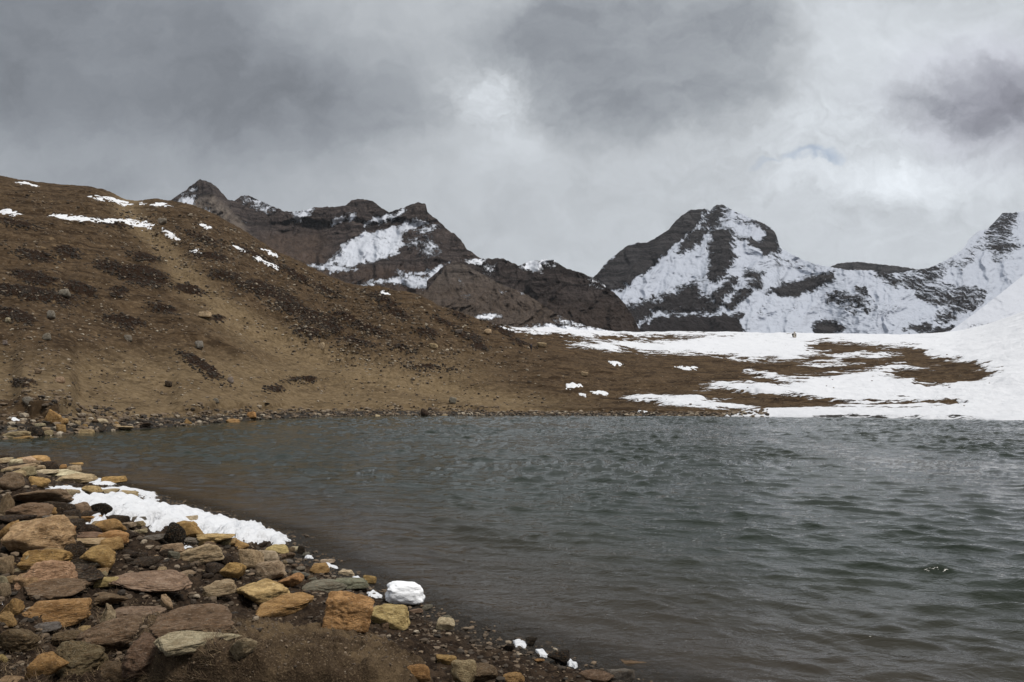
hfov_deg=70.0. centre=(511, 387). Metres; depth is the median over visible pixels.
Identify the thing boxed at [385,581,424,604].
snow block
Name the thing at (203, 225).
snow patch
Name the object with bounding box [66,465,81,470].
rock
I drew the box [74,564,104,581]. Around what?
rock
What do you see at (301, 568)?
rock
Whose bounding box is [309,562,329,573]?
rock
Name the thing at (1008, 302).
mountain
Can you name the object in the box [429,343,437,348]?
rock
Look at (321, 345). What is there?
rock
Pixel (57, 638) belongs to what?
rock
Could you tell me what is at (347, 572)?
rock
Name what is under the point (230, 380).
rock
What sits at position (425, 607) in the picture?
rock
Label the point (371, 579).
rock
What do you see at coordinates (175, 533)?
rock
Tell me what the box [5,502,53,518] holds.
rock
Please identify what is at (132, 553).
rock
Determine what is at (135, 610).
rock
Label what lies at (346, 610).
rock
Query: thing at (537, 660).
rock
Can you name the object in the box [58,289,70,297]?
rock
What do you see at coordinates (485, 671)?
rock
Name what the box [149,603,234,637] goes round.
rock
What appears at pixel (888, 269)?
mountain
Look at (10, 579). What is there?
rock
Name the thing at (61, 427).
rock
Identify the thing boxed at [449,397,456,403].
rock
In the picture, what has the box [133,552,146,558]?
rock
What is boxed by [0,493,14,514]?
rock
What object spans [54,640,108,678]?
rock
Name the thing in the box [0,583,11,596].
rock
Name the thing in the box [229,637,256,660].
rock
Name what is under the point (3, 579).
rock
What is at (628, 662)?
rock
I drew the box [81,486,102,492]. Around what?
rock
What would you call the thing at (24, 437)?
rock
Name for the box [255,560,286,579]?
rock
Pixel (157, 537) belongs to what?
rock
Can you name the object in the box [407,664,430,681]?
rock
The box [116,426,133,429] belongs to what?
rock
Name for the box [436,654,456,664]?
rock
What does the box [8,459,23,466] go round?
rock
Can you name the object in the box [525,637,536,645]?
rock
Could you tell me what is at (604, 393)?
snow patch
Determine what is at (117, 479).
rock
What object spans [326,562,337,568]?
snow patch
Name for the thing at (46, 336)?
rock
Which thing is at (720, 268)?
mountain
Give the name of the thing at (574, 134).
sky
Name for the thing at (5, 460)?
rock
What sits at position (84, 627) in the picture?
rock
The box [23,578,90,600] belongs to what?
rock
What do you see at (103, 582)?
rock
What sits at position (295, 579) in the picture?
rock
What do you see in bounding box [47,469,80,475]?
rock
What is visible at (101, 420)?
rock
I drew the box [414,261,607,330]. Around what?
mountain
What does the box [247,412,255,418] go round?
rock
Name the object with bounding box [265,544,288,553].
rock
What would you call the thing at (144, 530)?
rock
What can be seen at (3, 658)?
rock
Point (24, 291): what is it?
scrub
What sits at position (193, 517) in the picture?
rock
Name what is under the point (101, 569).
rock
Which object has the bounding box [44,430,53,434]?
rock
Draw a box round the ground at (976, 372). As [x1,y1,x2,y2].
[0,176,1023,681]
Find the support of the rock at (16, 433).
on the ground at (976, 372)
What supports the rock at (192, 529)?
on the ground at (976, 372)
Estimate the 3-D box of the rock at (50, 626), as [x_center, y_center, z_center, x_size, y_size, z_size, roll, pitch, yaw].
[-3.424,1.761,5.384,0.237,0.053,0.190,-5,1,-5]
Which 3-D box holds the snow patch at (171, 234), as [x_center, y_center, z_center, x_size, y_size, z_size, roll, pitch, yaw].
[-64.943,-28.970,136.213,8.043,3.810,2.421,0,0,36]
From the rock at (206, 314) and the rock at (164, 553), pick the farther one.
the rock at (206, 314)
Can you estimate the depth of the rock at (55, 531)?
7.82 m
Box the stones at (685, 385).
[512,339,978,409]
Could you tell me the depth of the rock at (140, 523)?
10.88 m
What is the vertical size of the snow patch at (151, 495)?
0.785 m
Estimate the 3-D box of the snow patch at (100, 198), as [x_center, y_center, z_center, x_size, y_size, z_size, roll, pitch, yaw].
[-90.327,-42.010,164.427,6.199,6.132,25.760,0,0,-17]
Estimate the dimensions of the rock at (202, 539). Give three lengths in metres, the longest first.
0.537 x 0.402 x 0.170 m
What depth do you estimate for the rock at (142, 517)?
11.20 m
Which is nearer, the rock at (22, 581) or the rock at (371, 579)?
the rock at (22, 581)
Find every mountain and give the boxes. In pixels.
[172,179,481,292]
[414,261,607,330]
[427,258,639,331]
[593,204,1023,334]
[831,262,915,273]
[951,275,1023,330]
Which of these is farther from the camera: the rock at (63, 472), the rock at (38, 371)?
the rock at (38, 371)
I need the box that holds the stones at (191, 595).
[0,463,294,673]
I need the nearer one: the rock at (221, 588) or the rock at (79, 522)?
the rock at (221, 588)
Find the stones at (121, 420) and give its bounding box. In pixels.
[0,389,768,438]
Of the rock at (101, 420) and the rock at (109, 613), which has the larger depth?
the rock at (101, 420)
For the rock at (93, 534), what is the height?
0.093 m
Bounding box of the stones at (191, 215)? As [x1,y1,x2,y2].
[0,191,546,407]
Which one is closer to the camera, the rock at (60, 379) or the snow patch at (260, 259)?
the rock at (60, 379)
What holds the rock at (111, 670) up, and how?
on the ground at (976, 372)
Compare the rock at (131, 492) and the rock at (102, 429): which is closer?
the rock at (131, 492)
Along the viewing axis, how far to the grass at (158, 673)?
4.19 m
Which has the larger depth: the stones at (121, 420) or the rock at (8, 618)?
the stones at (121, 420)
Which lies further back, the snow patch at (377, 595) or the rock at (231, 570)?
the snow patch at (377, 595)
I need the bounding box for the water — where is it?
[0,415,1023,681]
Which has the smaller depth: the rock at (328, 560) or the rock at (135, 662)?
the rock at (135, 662)
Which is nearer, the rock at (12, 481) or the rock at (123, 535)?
the rock at (123, 535)
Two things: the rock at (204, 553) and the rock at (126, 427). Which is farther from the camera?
the rock at (126, 427)
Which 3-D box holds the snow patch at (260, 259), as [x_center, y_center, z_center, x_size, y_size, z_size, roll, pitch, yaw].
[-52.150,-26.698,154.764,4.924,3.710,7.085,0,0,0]
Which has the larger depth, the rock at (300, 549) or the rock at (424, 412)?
the rock at (424, 412)
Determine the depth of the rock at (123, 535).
9.00 m
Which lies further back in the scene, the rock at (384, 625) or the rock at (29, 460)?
the rock at (29, 460)
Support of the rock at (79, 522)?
on the ground at (976, 372)
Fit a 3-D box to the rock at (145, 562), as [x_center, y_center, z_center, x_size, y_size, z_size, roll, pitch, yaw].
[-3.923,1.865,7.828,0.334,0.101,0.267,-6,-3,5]
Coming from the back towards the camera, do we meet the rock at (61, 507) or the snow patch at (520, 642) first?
the rock at (61, 507)
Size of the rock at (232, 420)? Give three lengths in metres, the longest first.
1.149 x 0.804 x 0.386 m
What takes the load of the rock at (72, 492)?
on the ground at (976, 372)
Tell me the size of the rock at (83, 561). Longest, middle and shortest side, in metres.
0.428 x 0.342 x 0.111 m
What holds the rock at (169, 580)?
on the ground at (976, 372)
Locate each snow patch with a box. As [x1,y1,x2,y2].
[0,209,20,216]
[15,181,38,186]
[45,485,159,500]
[49,214,157,230]
[70,491,290,544]
[87,195,131,205]
[89,478,116,484]
[139,202,169,206]
[162,227,180,239]
[199,224,211,228]
[253,255,277,270]
[261,248,277,256]
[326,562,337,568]
[366,590,381,597]
[513,639,526,647]
[535,648,547,657]
[566,382,582,389]
[566,659,577,668]
[590,390,607,395]
[608,361,621,365]
[674,366,697,369]
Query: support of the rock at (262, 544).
on the ground at (976, 372)
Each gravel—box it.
[0,463,652,681]
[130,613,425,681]
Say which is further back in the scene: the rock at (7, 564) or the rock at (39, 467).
the rock at (39, 467)
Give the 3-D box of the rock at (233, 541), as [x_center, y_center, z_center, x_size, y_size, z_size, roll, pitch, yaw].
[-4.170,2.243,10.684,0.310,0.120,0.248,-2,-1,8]
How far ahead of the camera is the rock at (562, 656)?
6.68 m
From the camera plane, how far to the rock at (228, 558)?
9.35 m
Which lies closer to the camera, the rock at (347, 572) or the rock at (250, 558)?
the rock at (250, 558)
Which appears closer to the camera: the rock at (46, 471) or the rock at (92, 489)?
the rock at (92, 489)
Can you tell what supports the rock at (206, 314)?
on the ground at (976, 372)
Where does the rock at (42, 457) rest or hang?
on the ground at (976, 372)
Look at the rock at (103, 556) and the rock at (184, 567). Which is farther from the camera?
the rock at (184, 567)
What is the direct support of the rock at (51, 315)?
on the ground at (976, 372)
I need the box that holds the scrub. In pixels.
[0,217,537,393]
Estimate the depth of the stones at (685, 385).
98.88 m
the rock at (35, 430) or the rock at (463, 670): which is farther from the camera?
the rock at (35, 430)
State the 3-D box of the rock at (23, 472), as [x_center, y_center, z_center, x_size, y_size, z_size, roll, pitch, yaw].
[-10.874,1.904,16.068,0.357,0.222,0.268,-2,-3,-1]
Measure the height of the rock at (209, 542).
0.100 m
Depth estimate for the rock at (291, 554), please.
10.82 m
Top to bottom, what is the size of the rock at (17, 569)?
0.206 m
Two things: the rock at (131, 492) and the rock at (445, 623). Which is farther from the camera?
the rock at (131, 492)
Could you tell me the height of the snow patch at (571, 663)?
0.127 m
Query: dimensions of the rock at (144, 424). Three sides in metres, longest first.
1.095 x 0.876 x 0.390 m
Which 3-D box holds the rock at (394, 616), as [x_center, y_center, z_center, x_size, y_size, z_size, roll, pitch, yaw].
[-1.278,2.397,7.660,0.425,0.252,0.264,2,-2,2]
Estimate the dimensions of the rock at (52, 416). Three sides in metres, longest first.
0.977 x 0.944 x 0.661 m
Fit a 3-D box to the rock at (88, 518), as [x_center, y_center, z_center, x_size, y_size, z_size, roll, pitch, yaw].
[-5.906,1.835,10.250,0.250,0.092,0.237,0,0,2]
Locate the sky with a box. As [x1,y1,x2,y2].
[0,0,1023,276]
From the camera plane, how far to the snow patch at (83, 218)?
131.55 m
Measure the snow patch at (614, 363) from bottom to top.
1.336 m
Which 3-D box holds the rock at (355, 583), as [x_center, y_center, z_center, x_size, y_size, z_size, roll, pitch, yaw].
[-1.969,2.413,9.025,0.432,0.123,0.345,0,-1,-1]
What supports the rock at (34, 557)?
on the ground at (976, 372)
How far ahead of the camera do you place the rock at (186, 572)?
8.20 m
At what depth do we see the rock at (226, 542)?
10.57 m
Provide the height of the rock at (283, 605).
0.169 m
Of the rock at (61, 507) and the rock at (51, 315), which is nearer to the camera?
the rock at (61, 507)
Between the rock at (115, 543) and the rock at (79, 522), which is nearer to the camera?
the rock at (115, 543)
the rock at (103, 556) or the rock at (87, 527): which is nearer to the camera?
the rock at (103, 556)
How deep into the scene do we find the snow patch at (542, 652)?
7.01 m
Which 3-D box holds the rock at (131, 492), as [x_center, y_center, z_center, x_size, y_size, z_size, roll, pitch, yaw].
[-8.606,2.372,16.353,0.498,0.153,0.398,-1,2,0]
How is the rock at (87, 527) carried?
on the ground at (976, 372)
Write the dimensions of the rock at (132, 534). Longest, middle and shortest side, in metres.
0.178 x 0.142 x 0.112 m
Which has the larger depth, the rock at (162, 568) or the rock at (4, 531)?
the rock at (4, 531)
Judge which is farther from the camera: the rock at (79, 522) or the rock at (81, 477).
the rock at (81, 477)
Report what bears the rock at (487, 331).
on the ground at (976, 372)
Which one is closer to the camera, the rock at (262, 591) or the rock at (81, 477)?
the rock at (262, 591)
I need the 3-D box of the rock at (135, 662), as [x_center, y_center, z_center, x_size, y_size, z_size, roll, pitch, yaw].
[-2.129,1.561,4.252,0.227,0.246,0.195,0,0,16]
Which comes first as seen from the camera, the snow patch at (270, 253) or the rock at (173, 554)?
the rock at (173, 554)
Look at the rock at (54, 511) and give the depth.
10.24 m
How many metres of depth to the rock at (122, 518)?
10.65 m
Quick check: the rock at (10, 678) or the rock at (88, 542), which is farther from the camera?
the rock at (88, 542)
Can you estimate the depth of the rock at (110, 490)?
16.35 m
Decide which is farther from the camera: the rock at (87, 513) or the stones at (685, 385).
the stones at (685, 385)
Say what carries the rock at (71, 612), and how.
on the ground at (976, 372)
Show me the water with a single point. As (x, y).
(760, 549)
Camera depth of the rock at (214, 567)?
8.53 m
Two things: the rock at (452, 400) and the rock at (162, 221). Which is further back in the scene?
the rock at (162, 221)
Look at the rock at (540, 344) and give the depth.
141.12 m
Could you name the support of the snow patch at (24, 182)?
on the ground at (976, 372)
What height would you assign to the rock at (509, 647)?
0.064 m
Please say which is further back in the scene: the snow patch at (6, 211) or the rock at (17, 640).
the snow patch at (6, 211)
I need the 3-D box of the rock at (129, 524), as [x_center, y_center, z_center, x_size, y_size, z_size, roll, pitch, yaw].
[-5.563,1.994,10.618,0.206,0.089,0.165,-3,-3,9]
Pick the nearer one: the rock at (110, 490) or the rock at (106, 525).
the rock at (106, 525)
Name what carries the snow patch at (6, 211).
on the ground at (976, 372)
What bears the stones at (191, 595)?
on the ground at (976, 372)
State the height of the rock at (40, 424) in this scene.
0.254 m
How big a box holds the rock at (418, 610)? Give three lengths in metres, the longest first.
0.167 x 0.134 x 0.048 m
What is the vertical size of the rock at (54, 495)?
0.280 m
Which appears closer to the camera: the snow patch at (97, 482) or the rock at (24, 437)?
the snow patch at (97, 482)
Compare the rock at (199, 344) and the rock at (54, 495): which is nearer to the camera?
the rock at (54, 495)
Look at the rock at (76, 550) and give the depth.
7.36 m
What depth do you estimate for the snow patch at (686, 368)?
133.31 m
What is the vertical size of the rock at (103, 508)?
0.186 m
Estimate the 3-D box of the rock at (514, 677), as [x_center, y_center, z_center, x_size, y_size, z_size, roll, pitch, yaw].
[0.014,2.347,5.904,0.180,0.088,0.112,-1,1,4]
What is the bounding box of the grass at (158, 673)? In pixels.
[0,586,409,681]
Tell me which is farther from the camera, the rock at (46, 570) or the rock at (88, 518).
the rock at (88, 518)
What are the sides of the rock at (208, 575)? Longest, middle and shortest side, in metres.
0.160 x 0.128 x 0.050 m
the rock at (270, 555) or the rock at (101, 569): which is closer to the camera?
the rock at (101, 569)
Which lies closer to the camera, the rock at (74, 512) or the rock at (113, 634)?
the rock at (113, 634)
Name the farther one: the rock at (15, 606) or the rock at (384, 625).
the rock at (384, 625)
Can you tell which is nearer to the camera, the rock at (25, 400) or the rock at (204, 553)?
the rock at (204, 553)
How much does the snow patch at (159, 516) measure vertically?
0.887 m
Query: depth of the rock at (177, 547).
9.24 m
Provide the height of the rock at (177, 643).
0.090 m
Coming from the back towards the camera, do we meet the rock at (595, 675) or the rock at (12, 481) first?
the rock at (12, 481)
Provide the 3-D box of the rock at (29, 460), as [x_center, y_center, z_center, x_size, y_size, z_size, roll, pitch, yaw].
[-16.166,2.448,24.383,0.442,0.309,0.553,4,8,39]
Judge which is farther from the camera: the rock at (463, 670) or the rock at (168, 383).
the rock at (168, 383)
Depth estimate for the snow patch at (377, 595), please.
8.79 m
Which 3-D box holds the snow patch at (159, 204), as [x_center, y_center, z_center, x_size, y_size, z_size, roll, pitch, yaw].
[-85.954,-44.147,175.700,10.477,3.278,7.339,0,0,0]
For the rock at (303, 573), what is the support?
on the ground at (976, 372)
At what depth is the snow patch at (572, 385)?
92.52 m
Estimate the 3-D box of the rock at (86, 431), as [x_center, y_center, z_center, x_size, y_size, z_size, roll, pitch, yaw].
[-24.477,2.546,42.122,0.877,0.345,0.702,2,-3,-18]
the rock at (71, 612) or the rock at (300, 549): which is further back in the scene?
the rock at (300, 549)
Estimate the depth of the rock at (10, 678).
4.09 m
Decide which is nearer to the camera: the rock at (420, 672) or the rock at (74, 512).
the rock at (420, 672)
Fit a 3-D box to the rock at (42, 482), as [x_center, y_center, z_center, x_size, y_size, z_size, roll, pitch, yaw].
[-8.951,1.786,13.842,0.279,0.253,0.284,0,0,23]
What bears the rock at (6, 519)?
on the ground at (976, 372)
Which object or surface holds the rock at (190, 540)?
on the ground at (976, 372)
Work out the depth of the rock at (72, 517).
9.45 m
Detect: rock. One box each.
[0,457,11,463]
[0,472,24,490]
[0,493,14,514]
[0,514,37,523]
[0,520,18,537]
[0,555,13,574]
[0,575,8,582]
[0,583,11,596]
[0,598,24,614]
[0,611,17,626]
[0,628,40,652]
[0,654,7,662]
[0,675,24,681]
[1,515,76,553]
[2,431,31,437]
[4,463,37,469]
[5,317,10,322]
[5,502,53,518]
[7,575,16,583]
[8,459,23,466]
[12,488,73,502]
[13,469,26,476]
[13,573,38,586]
[14,436,33,437]
[14,555,28,572]
[14,560,77,589]
[16,549,72,569]
[17,455,50,460]
[19,466,36,475]
[21,456,35,463]
[22,397,32,403]
[22,597,91,627]
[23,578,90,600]
[25,651,68,680]
[27,426,43,435]
[28,476,50,487]
[34,368,41,373]
[34,423,45,426]
[34,621,61,632]
[35,465,45,469]
[36,469,58,473]
[40,461,58,469]
[42,333,50,339]
[43,501,75,514]
[44,409,64,424]
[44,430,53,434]
[47,310,55,319]
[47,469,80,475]
[50,630,82,644]
[51,507,56,514]
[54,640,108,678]
[55,377,64,382]
[55,473,97,482]
[56,424,65,432]
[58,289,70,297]
[62,509,81,517]
[64,543,85,559]
[65,489,80,495]
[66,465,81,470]
[66,516,78,518]
[69,518,85,529]
[70,556,116,566]
[74,502,91,512]
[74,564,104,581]
[76,524,102,532]
[76,614,142,653]
[77,531,101,537]
[77,537,104,547]
[78,429,94,432]
[79,545,115,570]
[79,625,90,631]
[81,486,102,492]
[81,510,99,515]
[81,515,101,521]
[91,503,112,515]
[92,592,127,606]
[93,576,118,587]
[95,518,126,531]
[96,567,109,572]
[97,418,108,422]
[97,426,105,431]
[97,530,128,543]
[98,536,123,550]
[99,603,115,621]
[99,660,125,681]
[101,476,127,482]
[102,488,119,493]
[108,515,129,522]
[109,569,191,592]
[115,606,166,617]
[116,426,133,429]
[118,490,138,495]
[121,549,138,557]
[121,632,157,679]
[122,522,136,527]
[124,335,131,340]
[127,531,138,538]
[127,556,162,567]
[130,516,146,520]
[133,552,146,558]
[134,528,147,532]
[136,422,152,426]
[136,521,145,526]
[144,534,164,540]
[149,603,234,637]
[153,630,241,655]
[157,566,166,569]
[158,218,166,224]
[159,543,184,552]
[160,549,173,556]
[160,594,172,609]
[164,522,185,543]
[165,381,171,386]
[168,551,179,558]
[177,520,203,537]
[179,544,224,563]
[180,565,191,570]
[181,570,195,576]
[183,537,198,543]
[186,515,197,520]
[195,341,203,348]
[196,533,234,545]
[198,311,211,318]
[202,573,213,577]
[202,579,236,597]
[204,541,215,544]
[205,562,223,573]
[217,538,236,544]
[219,562,246,578]
[220,539,230,544]
[220,553,233,564]
[226,419,239,421]
[227,377,233,382]
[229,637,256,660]
[235,539,248,548]
[236,578,289,604]
[238,549,263,568]
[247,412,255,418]
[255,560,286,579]
[256,592,313,617]
[258,542,267,547]
[259,550,279,560]
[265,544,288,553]
[278,572,303,586]
[286,552,295,557]
[291,570,308,577]
[296,566,305,571]
[297,546,304,553]
[302,579,346,592]
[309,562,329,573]
[318,342,324,349]
[319,559,335,562]
[322,591,374,632]
[334,577,368,589]
[338,570,354,575]
[363,575,376,583]
[370,604,409,630]
[380,622,389,629]
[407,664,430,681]
[409,608,422,612]
[420,408,428,415]
[422,604,432,610]
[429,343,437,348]
[436,617,454,630]
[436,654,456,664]
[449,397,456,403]
[451,659,476,681]
[473,662,497,681]
[484,329,491,333]
[503,644,514,650]
[503,672,524,681]
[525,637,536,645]
[533,658,544,662]
[537,342,546,346]
[547,649,569,664]
[579,669,613,681]
[605,668,634,681]
[621,660,645,663]
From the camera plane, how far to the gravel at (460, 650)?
7.47 m
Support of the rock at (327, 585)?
on the ground at (976, 372)
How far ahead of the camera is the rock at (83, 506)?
10.49 m
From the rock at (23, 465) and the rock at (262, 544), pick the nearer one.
the rock at (262, 544)
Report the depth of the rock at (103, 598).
6.24 m
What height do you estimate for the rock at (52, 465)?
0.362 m
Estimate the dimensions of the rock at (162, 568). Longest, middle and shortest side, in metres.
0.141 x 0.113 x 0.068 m
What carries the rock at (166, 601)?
on the ground at (976, 372)
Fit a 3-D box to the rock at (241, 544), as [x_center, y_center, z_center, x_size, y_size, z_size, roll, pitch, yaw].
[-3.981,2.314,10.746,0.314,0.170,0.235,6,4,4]
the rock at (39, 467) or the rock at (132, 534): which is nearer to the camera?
the rock at (132, 534)
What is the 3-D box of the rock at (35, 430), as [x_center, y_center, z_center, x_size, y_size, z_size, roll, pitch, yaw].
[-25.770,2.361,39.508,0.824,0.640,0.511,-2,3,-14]
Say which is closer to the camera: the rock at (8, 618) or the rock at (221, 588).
the rock at (8, 618)
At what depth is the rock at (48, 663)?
4.20 m
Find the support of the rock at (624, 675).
on the ground at (976, 372)
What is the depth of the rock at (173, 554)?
9.02 m
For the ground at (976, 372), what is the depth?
89.25 m
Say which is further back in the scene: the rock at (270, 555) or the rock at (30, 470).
the rock at (30, 470)
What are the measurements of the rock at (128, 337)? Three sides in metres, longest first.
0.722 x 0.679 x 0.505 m

